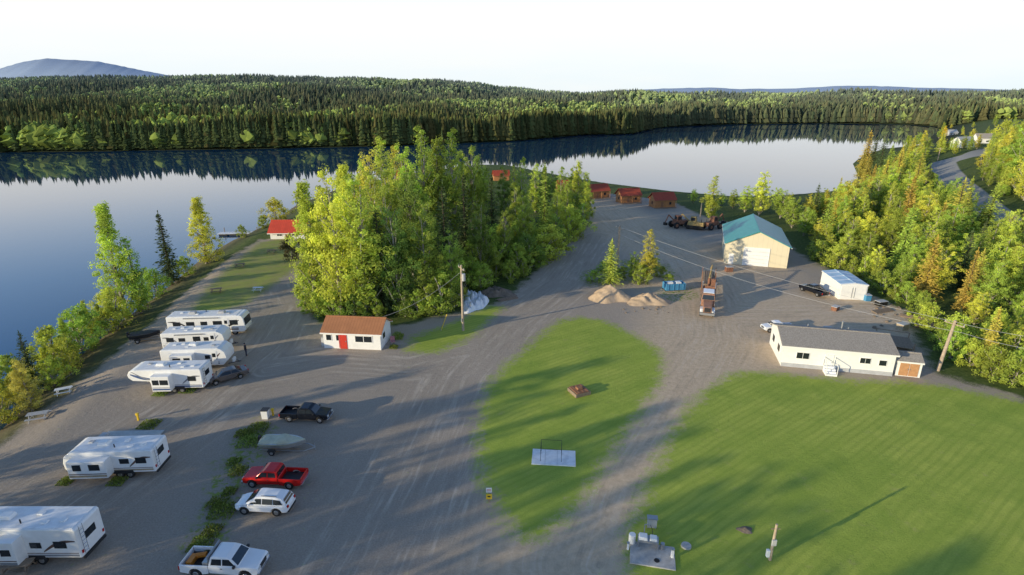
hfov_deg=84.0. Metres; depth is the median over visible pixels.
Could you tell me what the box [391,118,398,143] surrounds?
shoreline conifer
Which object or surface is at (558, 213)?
leafy shrub
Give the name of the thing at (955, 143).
poplar tree
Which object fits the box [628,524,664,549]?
dump station
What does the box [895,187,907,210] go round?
poplar tree
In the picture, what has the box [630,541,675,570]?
concrete pad
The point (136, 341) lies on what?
boat trailer
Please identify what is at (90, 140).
shoreline conifer
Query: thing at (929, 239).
poplar tree
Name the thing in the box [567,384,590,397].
well cover
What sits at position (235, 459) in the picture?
weed clump
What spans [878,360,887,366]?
window
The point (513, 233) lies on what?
leafy shrub
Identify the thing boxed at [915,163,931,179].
poplar tree
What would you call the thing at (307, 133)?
shoreline conifer
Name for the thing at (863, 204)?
poplar tree
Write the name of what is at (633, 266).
poplar tree
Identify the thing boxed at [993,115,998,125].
poplar tree
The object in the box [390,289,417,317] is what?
leafy shrub
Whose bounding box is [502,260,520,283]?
leafy shrub
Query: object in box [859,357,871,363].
window
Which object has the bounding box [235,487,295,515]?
suv car
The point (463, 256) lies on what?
leafy shrub
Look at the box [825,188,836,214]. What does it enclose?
poplar tree
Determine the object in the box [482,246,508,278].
leafy shrub
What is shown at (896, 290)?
leafy shrub
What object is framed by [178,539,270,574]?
pickup truck
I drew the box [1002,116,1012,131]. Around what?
poplar tree
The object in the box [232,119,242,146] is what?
shoreline conifer
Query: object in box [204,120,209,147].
shoreline conifer
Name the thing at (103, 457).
travel trailer
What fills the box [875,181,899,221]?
poplar tree
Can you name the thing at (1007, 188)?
leafy shrub
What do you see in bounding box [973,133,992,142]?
hillside house
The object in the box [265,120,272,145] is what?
shoreline conifer
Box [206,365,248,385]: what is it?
sedan car
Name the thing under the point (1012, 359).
leafy shrub
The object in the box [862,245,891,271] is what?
poplar tree
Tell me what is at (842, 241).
poplar tree
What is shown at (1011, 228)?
poplar tree
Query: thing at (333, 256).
poplar tree
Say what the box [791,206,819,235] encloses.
poplar tree
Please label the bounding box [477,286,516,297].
earth pile
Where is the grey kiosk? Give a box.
[647,514,657,528]
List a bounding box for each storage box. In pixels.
[724,266,733,271]
[831,304,839,310]
[863,293,872,300]
[874,299,888,306]
[896,321,909,330]
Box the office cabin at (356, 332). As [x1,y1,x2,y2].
[320,315,392,349]
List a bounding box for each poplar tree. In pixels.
[0,379,14,409]
[4,357,45,411]
[36,347,50,372]
[56,317,73,351]
[80,300,99,340]
[88,200,151,319]
[93,303,107,333]
[118,238,151,313]
[184,195,226,263]
[283,179,336,310]
[300,165,367,312]
[310,185,338,272]
[329,172,394,315]
[333,162,358,268]
[333,170,341,234]
[344,187,384,288]
[349,149,389,221]
[355,159,368,203]
[356,170,398,233]
[365,207,428,312]
[370,137,399,211]
[371,185,408,284]
[372,160,411,227]
[386,146,404,211]
[387,168,435,274]
[389,142,430,228]
[399,206,449,300]
[409,198,441,279]
[411,124,447,235]
[415,150,438,197]
[421,136,459,230]
[433,127,470,235]
[435,228,471,304]
[449,149,468,204]
[454,145,489,228]
[463,198,497,270]
[468,155,486,211]
[477,166,496,224]
[493,165,517,222]
[495,210,513,261]
[504,183,530,235]
[508,190,537,257]
[509,165,519,202]
[510,157,531,223]
[525,163,541,211]
[534,162,554,213]
[545,190,568,239]
[547,171,559,199]
[553,166,567,204]
[560,180,576,225]
[563,165,575,193]
[571,159,584,207]
[576,171,594,217]
[624,251,642,279]
[636,229,660,281]
[687,189,697,202]
[699,175,723,217]
[717,193,726,204]
[727,189,739,207]
[735,186,753,211]
[749,171,773,215]
[771,187,784,202]
[771,189,791,218]
[781,197,806,227]
[782,192,798,213]
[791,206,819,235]
[802,193,812,210]
[805,200,814,213]
[805,215,816,235]
[809,218,825,241]
[813,192,825,215]
[817,221,836,244]
[821,189,830,213]
[824,234,838,248]
[825,182,850,215]
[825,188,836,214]
[830,194,851,225]
[832,179,877,210]
[833,206,852,230]
[833,231,857,259]
[834,213,850,236]
[838,215,866,251]
[840,185,871,224]
[849,217,862,247]
[853,231,879,261]
[855,194,871,224]
[861,176,896,215]
[862,173,887,204]
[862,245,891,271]
[863,175,874,190]
[863,218,887,250]
[875,167,882,189]
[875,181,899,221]
[878,196,907,252]
[882,165,899,203]
[888,255,913,286]
[890,160,900,183]
[892,166,904,198]
[893,168,924,210]
[893,220,925,253]
[894,234,929,278]
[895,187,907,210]
[896,207,923,243]
[904,136,911,151]
[906,138,920,150]
[906,147,921,167]
[906,257,920,281]
[911,184,932,204]
[912,207,922,230]
[913,177,933,199]
[913,244,966,294]
[914,179,957,227]
[914,191,942,235]
[915,132,922,143]
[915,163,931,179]
[916,142,928,155]
[917,130,929,145]
[917,204,950,260]
[918,222,933,245]
[919,146,931,163]
[920,137,933,153]
[930,220,959,258]
[931,174,940,190]
[934,204,970,244]
[937,194,953,214]
[940,126,947,135]
[944,179,963,208]
[945,177,964,194]
[949,233,976,261]
[951,203,977,242]
[952,139,959,148]
[952,145,957,154]
[955,211,981,244]
[956,233,992,279]
[960,135,969,147]
[961,188,982,214]
[962,290,992,325]
[967,135,974,150]
[968,258,1017,315]
[973,134,983,148]
[975,217,1007,262]
[975,232,1023,302]
[976,202,991,230]
[977,159,993,179]
[981,144,997,169]
[984,139,1003,160]
[984,163,996,185]
[986,139,997,157]
[987,132,995,145]
[990,154,1008,182]
[992,125,1001,137]
[992,131,1008,142]
[992,209,1023,251]
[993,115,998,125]
[993,145,1019,176]
[993,209,1023,242]
[995,163,1009,183]
[997,126,1018,157]
[997,246,1023,304]
[998,316,1023,351]
[999,125,1023,182]
[1001,243,1023,259]
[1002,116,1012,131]
[1005,120,1020,134]
[1006,150,1023,185]
[1006,251,1023,281]
[1007,155,1023,200]
[1008,290,1023,322]
[1012,164,1023,189]
[1014,301,1023,326]
[1014,343,1023,373]
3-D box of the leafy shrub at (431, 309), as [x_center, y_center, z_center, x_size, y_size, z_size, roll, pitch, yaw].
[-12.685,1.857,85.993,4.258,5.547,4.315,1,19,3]
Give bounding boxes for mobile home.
[769,321,899,376]
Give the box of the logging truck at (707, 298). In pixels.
[699,265,716,316]
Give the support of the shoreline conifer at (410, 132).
on the ground at (108, 345)
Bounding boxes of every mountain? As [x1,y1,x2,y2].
[0,58,170,78]
[603,86,1008,93]
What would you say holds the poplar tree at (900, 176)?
on the ground at (108, 345)
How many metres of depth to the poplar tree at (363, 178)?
109.52 m
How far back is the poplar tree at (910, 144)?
265.60 m
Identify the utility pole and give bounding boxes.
[458,265,464,330]
[616,225,622,267]
[936,319,964,370]
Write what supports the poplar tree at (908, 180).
on the ground at (108, 345)
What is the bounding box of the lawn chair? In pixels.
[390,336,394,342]
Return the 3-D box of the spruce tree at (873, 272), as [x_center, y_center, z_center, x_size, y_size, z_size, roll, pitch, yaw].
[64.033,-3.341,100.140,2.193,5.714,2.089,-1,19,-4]
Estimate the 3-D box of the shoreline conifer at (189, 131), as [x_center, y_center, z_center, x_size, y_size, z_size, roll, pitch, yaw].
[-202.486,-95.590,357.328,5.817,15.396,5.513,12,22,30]
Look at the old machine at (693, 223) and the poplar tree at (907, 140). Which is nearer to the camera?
the old machine at (693, 223)
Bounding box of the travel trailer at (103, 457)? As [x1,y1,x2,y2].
[63,435,170,478]
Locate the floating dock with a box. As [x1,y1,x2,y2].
[218,227,256,235]
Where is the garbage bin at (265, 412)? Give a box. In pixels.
[260,407,269,418]
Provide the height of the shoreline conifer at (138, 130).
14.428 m
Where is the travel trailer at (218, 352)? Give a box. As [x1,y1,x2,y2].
[160,340,240,364]
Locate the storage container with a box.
[820,269,868,299]
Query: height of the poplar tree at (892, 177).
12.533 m
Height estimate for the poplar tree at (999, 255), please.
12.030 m
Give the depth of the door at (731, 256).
112.08 m
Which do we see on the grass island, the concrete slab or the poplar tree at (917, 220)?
the concrete slab
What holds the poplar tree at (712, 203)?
on the gravel yard at (392, 463)
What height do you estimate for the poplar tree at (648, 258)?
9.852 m
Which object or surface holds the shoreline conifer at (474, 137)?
on the ground at (108, 345)
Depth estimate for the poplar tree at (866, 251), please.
109.38 m
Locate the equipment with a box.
[186,551,207,564]
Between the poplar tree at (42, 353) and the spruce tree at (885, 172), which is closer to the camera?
the poplar tree at (42, 353)
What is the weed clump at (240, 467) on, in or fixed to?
on the weedy strip
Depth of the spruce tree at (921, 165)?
173.53 m
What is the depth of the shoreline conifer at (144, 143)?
352.70 m
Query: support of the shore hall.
on the ground at (108, 345)
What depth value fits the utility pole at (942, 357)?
68.17 m
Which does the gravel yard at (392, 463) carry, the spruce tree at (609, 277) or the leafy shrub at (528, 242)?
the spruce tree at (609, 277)
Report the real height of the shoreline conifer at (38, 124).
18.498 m
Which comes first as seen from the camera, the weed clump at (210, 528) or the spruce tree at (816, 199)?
the weed clump at (210, 528)
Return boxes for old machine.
[663,215,687,228]
[681,214,705,229]
[704,214,725,229]
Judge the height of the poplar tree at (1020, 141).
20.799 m
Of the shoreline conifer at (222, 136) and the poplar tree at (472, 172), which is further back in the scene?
the shoreline conifer at (222, 136)
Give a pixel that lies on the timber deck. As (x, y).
(902, 342)
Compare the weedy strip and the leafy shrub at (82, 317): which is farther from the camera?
the leafy shrub at (82, 317)
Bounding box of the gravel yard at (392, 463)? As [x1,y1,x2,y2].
[0,193,1023,574]
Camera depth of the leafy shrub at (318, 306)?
84.80 m
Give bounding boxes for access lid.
[681,541,690,549]
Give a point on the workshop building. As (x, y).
(753, 240)
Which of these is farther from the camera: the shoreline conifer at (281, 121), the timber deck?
the shoreline conifer at (281, 121)
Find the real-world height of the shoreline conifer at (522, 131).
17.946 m
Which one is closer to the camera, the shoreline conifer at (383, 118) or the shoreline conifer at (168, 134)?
the shoreline conifer at (168, 134)
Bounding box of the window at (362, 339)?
[354,336,372,342]
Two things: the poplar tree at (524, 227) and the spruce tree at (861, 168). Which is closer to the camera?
the poplar tree at (524, 227)
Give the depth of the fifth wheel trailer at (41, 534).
40.35 m
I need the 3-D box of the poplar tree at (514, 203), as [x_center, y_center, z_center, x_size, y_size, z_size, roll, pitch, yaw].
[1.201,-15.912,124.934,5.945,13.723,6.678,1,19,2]
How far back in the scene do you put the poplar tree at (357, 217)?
90.48 m
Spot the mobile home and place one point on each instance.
(829, 351)
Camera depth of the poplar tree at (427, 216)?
97.29 m
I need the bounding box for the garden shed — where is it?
[893,350,924,377]
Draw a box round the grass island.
[475,316,666,540]
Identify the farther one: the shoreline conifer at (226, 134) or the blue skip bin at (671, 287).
the shoreline conifer at (226, 134)
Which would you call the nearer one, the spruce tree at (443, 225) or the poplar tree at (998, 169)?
the spruce tree at (443, 225)
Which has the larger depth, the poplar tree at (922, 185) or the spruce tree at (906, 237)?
the poplar tree at (922, 185)
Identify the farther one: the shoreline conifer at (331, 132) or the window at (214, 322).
the shoreline conifer at (331, 132)
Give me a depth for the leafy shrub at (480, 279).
97.03 m
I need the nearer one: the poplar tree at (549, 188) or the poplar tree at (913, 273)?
the poplar tree at (913, 273)
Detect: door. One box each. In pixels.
[222,318,228,326]
[339,335,347,348]
[728,253,733,263]
[743,248,768,266]
[824,354,834,365]
[839,286,853,298]
[852,286,866,299]
[898,363,909,375]
[908,364,919,376]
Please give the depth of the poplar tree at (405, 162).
114.86 m
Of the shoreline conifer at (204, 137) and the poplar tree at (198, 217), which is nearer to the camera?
the poplar tree at (198, 217)
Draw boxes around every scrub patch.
[580,260,678,285]
[659,288,698,303]
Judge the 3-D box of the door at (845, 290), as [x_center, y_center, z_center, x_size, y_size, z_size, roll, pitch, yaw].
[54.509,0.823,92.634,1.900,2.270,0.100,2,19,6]
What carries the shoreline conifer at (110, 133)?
on the ground at (108, 345)
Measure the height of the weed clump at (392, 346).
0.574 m
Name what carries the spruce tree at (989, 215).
on the ground at (108, 345)
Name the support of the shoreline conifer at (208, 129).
on the ground at (108, 345)
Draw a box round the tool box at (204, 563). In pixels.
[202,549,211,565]
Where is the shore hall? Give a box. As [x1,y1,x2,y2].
[267,220,311,238]
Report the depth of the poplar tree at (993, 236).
103.35 m
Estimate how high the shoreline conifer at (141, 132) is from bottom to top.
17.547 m
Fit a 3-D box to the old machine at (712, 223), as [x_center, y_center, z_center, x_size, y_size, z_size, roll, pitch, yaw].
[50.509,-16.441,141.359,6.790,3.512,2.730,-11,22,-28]
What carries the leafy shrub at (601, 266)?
on the scrub patch at (626, 279)
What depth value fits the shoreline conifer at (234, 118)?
358.90 m
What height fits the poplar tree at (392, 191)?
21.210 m
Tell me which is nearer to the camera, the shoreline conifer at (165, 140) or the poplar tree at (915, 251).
the poplar tree at (915, 251)
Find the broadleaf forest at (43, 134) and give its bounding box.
[0,74,1023,149]
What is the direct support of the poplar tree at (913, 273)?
on the ground at (108, 345)
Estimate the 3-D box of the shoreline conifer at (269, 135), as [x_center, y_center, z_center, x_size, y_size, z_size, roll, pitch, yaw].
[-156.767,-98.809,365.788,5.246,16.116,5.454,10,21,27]
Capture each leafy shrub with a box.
[0,353,33,393]
[0,368,37,403]
[0,384,23,423]
[21,324,81,369]
[32,355,80,389]
[41,336,82,374]
[49,303,110,352]
[67,310,101,338]
[87,291,132,318]
[88,285,137,332]
[140,267,172,300]
[173,256,196,276]
[235,224,250,237]
[256,197,295,221]
[257,215,269,228]
[278,233,300,260]
[293,271,329,302]
[295,294,309,313]
[304,291,329,316]
[306,286,356,318]
[340,293,373,315]
[367,297,387,316]
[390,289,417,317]
[399,288,427,318]
[416,283,440,315]
[420,271,460,315]
[436,267,467,305]
[451,251,477,279]
[459,239,489,274]
[463,255,485,280]
[465,263,497,290]
[475,226,507,270]
[476,223,514,261]
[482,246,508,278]
[495,235,516,268]
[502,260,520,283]
[505,242,534,275]
[507,232,547,268]
[508,219,521,254]
[515,224,548,251]
[518,258,532,277]
[519,223,576,264]
[526,245,548,266]
[537,203,583,228]
[544,213,572,251]
[551,204,597,241]
[559,192,582,208]
[559,228,572,247]
[575,202,592,228]
[580,198,595,218]
[585,270,602,282]
[595,261,608,271]
[615,266,631,278]
[632,264,651,284]
[654,265,670,277]
[661,274,673,280]
[805,239,831,260]
[820,244,857,268]
[830,222,844,241]
[841,259,861,275]
[845,219,872,243]
[854,256,871,277]
[857,211,885,236]
[865,198,876,210]
[865,269,901,294]
[875,215,904,247]
[887,283,902,299]
[893,281,919,303]
[905,290,941,315]
[906,301,945,331]
[911,221,928,247]
[917,244,931,268]
[923,320,971,348]
[929,311,982,344]
[933,324,980,361]
[939,250,953,268]
[943,243,991,273]
[948,240,960,261]
[954,337,994,366]
[971,343,1016,380]
[972,321,998,350]
[974,154,986,166]
[979,307,1013,341]
[989,351,1023,387]
[994,243,1021,263]
[995,184,1011,195]
[996,330,1023,356]
[1016,365,1023,387]
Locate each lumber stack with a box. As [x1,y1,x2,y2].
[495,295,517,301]
[871,308,893,313]
[900,313,927,320]
[910,323,936,327]
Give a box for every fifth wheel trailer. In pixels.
[0,506,106,564]
[127,360,212,392]
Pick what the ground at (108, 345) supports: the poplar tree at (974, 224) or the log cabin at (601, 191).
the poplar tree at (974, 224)
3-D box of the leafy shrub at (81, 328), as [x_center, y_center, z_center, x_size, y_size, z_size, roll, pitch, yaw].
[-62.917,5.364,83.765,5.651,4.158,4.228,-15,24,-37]
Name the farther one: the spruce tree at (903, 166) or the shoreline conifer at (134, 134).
the shoreline conifer at (134, 134)
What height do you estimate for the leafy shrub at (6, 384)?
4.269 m
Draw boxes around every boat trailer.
[130,334,160,343]
[260,443,315,455]
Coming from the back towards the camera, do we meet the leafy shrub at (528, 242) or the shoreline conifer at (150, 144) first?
the shoreline conifer at (150, 144)
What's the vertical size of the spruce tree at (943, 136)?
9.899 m
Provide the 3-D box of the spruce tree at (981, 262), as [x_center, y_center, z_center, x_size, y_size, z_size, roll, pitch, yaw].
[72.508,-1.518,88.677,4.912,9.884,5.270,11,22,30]
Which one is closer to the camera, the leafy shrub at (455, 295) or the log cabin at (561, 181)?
the leafy shrub at (455, 295)
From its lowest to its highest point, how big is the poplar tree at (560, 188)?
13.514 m
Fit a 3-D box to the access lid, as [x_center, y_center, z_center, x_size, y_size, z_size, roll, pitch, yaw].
[12.984,19.224,42.393,0.760,0.160,0.760,0,19,0]
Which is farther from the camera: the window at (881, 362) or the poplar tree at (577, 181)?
the poplar tree at (577, 181)
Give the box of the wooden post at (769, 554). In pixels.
[765,523,779,560]
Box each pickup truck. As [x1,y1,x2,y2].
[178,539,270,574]
[241,462,309,489]
[278,402,333,423]
[760,320,790,332]
[798,283,829,296]
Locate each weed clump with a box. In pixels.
[55,476,75,485]
[105,475,128,486]
[135,418,162,429]
[151,391,168,396]
[178,387,197,393]
[184,534,216,552]
[199,522,224,537]
[204,494,229,509]
[206,500,235,519]
[221,486,238,495]
[225,456,241,465]
[227,463,248,476]
[233,427,253,437]
[234,433,264,447]
[246,421,270,433]
[389,344,397,348]
[392,331,403,339]
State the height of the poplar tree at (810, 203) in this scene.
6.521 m
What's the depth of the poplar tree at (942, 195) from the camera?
137.92 m
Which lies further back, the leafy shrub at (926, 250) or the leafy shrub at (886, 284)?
the leafy shrub at (926, 250)
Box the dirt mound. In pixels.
[736,526,751,533]
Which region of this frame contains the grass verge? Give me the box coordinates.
[408,305,505,351]
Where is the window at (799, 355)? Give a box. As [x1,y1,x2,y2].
[796,352,809,359]
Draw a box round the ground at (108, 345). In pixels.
[0,83,1023,442]
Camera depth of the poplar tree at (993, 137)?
247.02 m
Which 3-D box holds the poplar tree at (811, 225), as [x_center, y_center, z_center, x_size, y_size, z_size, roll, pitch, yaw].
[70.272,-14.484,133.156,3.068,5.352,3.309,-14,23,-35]
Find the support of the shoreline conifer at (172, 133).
on the ground at (108, 345)
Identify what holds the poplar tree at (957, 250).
on the ground at (108, 345)
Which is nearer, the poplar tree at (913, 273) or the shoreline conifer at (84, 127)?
the poplar tree at (913, 273)
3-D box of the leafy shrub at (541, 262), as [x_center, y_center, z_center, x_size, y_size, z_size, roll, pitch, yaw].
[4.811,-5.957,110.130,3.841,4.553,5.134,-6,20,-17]
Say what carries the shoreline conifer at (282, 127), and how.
on the ground at (108, 345)
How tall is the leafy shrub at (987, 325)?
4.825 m
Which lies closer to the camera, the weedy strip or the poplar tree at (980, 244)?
the weedy strip
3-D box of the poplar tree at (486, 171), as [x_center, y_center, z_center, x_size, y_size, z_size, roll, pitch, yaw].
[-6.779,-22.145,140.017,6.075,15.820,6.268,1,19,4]
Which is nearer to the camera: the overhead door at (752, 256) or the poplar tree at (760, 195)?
the overhead door at (752, 256)
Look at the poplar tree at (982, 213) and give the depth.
133.55 m
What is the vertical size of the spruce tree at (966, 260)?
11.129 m
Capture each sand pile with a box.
[588,284,630,303]
[627,293,671,305]
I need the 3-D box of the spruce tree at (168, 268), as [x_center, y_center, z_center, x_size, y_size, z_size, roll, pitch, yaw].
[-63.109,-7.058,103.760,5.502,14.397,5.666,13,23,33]
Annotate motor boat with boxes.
[126,330,159,339]
[257,433,305,447]
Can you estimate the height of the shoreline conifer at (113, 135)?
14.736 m
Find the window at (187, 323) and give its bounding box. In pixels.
[186,322,194,325]
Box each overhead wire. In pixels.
[621,227,949,320]
[622,235,961,332]
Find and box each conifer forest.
[0,73,1023,125]
[0,94,1023,149]
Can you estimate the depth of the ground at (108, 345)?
116.78 m
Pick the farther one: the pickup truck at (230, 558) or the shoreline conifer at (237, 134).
the shoreline conifer at (237, 134)
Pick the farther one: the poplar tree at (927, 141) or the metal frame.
the poplar tree at (927, 141)
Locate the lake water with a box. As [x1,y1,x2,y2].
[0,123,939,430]
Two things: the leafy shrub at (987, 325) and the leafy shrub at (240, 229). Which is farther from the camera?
the leafy shrub at (240, 229)
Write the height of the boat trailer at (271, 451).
0.700 m
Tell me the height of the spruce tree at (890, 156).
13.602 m
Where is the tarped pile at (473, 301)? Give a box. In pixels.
[463,289,488,313]
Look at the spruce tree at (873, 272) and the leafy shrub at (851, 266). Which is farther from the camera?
the leafy shrub at (851, 266)
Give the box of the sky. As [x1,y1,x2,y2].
[0,0,1023,92]
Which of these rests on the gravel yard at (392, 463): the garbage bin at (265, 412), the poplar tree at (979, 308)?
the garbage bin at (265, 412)
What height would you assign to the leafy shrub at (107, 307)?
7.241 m
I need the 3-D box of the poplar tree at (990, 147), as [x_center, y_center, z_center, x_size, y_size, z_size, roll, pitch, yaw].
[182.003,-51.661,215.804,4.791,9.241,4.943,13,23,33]
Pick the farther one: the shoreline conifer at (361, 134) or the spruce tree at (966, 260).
the shoreline conifer at (361, 134)
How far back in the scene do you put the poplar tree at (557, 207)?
124.56 m
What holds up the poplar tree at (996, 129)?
on the ground at (108, 345)
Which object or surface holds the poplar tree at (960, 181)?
on the ground at (108, 345)
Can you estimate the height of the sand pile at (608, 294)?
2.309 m
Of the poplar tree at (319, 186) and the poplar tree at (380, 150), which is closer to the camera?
the poplar tree at (319, 186)
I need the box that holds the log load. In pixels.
[702,270,714,285]
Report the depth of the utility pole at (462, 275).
79.09 m
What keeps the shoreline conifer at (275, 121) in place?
on the ground at (108, 345)
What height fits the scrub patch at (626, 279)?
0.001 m
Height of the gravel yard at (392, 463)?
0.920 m
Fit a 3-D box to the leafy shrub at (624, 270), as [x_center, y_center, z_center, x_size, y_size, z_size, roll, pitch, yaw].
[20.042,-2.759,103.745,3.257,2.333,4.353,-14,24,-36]
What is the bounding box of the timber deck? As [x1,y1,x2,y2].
[876,328,915,351]
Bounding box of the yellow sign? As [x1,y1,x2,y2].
[486,488,491,501]
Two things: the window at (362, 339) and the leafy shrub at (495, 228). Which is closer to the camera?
the window at (362, 339)
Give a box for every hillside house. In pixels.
[945,129,958,135]
[950,136,974,147]
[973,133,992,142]
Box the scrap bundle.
[666,281,681,283]
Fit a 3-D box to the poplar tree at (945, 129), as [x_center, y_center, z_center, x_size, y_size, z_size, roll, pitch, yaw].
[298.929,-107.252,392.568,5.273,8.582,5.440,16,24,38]
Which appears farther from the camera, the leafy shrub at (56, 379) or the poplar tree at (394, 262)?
the poplar tree at (394, 262)
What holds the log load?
on the logging truck at (707, 298)
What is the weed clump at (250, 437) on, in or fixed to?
on the weedy strip
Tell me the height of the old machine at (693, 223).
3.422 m
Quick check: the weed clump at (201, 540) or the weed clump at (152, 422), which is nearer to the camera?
the weed clump at (201, 540)
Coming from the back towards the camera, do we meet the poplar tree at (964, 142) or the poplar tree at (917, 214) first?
the poplar tree at (964, 142)
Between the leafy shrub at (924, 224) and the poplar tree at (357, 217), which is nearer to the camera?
the poplar tree at (357, 217)
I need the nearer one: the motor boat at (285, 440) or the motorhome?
the motor boat at (285, 440)
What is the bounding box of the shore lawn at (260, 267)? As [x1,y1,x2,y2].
[189,239,300,310]
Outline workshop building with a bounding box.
[722,214,791,267]
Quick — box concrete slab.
[532,449,575,466]
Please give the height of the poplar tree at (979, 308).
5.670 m
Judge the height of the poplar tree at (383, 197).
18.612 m
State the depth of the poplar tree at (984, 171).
190.35 m
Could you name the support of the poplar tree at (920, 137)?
on the ground at (108, 345)
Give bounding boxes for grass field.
[621,372,1023,574]
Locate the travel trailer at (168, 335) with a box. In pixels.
[160,325,237,347]
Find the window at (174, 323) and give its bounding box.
[172,322,179,325]
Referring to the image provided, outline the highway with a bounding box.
[930,149,1021,231]
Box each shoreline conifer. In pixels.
[0,132,10,151]
[11,121,18,146]
[11,129,21,150]
[20,117,36,150]
[37,118,52,149]
[56,121,64,149]
[69,120,78,149]
[77,121,84,149]
[82,116,91,148]
[86,122,93,149]
[93,129,99,149]
[94,117,101,148]
[98,123,107,149]
[109,126,115,149]
[110,125,117,148]
[114,122,122,148]
[118,128,123,148]
[122,131,131,149]
[123,122,130,146]
[130,128,135,148]
[131,120,140,148]
[137,126,140,146]
[139,120,144,148]
[142,133,147,149]
[148,130,152,148]
[158,128,164,148]
[163,128,167,147]
[166,126,174,148]
[169,122,176,146]
[175,122,184,147]
[185,126,189,147]
[186,123,192,147]
[187,124,192,142]
[193,120,199,146]
[198,124,204,147]
[202,126,207,147]
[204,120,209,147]
[206,118,212,147]
[211,117,221,147]
[220,125,227,147]
[222,123,229,147]
[227,121,232,146]
[230,131,234,147]
[231,124,235,147]
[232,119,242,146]
[233,116,239,146]
[234,124,241,146]
[245,117,254,146]
[255,122,262,146]
[258,118,265,146]
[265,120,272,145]
[266,123,272,146]
[272,115,279,146]
[274,124,281,147]
[278,110,287,145]
[279,114,287,145]
[284,118,293,145]
[292,118,298,144]
[297,115,305,145]
[304,120,311,145]
[312,123,316,145]
[317,121,322,145]
[329,123,333,145]
[337,122,346,145]
[358,119,364,144]
[382,112,390,139]
[384,112,389,143]
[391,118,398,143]
[394,117,400,143]
[398,120,404,143]
[407,115,413,143]
[457,128,460,142]
[471,125,477,141]
[507,120,514,140]
[518,117,525,139]
[542,117,548,137]
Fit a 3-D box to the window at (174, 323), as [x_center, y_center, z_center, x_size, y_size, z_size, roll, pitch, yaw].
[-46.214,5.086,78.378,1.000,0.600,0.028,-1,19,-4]
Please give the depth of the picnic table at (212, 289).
95.95 m
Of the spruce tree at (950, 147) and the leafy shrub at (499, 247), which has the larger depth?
the spruce tree at (950, 147)
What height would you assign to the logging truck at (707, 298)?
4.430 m
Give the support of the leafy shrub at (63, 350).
on the ground at (108, 345)
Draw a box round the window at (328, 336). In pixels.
[325,334,331,340]
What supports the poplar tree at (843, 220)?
on the ground at (108, 345)
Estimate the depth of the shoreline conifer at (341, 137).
374.67 m
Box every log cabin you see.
[492,170,509,180]
[555,180,572,189]
[588,183,610,198]
[614,187,642,203]
[648,192,676,208]
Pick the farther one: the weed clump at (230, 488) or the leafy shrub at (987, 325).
the leafy shrub at (987, 325)
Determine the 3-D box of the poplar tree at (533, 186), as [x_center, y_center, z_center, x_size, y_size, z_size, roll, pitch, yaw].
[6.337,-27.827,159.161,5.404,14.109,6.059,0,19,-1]
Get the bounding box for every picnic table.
[0,557,36,574]
[24,410,51,422]
[54,385,72,396]
[210,287,221,293]
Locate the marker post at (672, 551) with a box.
[671,547,674,557]
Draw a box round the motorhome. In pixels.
[166,309,251,334]
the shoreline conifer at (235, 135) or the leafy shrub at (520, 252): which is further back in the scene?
the shoreline conifer at (235, 135)
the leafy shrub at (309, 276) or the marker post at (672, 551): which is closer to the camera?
the marker post at (672, 551)
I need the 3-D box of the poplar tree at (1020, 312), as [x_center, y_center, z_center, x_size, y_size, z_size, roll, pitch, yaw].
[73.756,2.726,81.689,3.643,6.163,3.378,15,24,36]
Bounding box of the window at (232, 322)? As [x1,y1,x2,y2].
[229,320,237,324]
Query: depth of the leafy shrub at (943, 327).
75.66 m
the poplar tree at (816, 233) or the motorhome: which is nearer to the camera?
the motorhome
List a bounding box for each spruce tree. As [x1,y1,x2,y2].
[15,331,48,390]
[153,210,185,284]
[359,203,405,315]
[429,179,466,291]
[453,172,473,255]
[484,173,499,229]
[535,162,553,246]
[595,237,623,284]
[804,184,823,220]
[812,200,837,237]
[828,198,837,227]
[855,130,871,167]
[855,149,867,177]
[858,156,872,181]
[864,137,879,172]
[866,254,879,284]
[867,165,876,191]
[867,181,875,204]
[868,156,884,183]
[870,138,887,173]
[880,160,890,185]
[881,144,894,169]
[885,205,916,268]
[892,145,906,178]
[897,146,909,170]
[899,155,906,177]
[901,175,918,218]
[908,154,926,183]
[909,234,945,300]
[910,136,917,153]
[924,165,932,191]
[933,131,946,151]
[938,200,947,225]
[941,230,976,292]
[942,176,974,239]
[947,139,953,149]
[950,248,979,312]
[953,247,989,305]
[961,176,975,218]
[962,218,988,275]
[969,307,1001,369]
[976,182,1003,233]
[981,142,997,171]
[994,165,1009,192]
[1017,214,1023,245]
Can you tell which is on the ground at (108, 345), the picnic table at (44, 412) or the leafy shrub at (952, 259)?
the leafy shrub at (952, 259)
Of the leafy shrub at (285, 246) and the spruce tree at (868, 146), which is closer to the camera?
the leafy shrub at (285, 246)
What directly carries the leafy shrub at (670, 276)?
on the gravel yard at (392, 463)
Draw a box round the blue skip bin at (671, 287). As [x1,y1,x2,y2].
[662,280,685,290]
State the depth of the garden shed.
67.49 m
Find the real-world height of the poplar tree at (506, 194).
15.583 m
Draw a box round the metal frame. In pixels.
[540,439,561,461]
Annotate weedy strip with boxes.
[180,417,273,552]
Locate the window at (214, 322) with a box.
[213,321,221,324]
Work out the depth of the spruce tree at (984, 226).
99.72 m
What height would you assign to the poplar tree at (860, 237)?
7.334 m

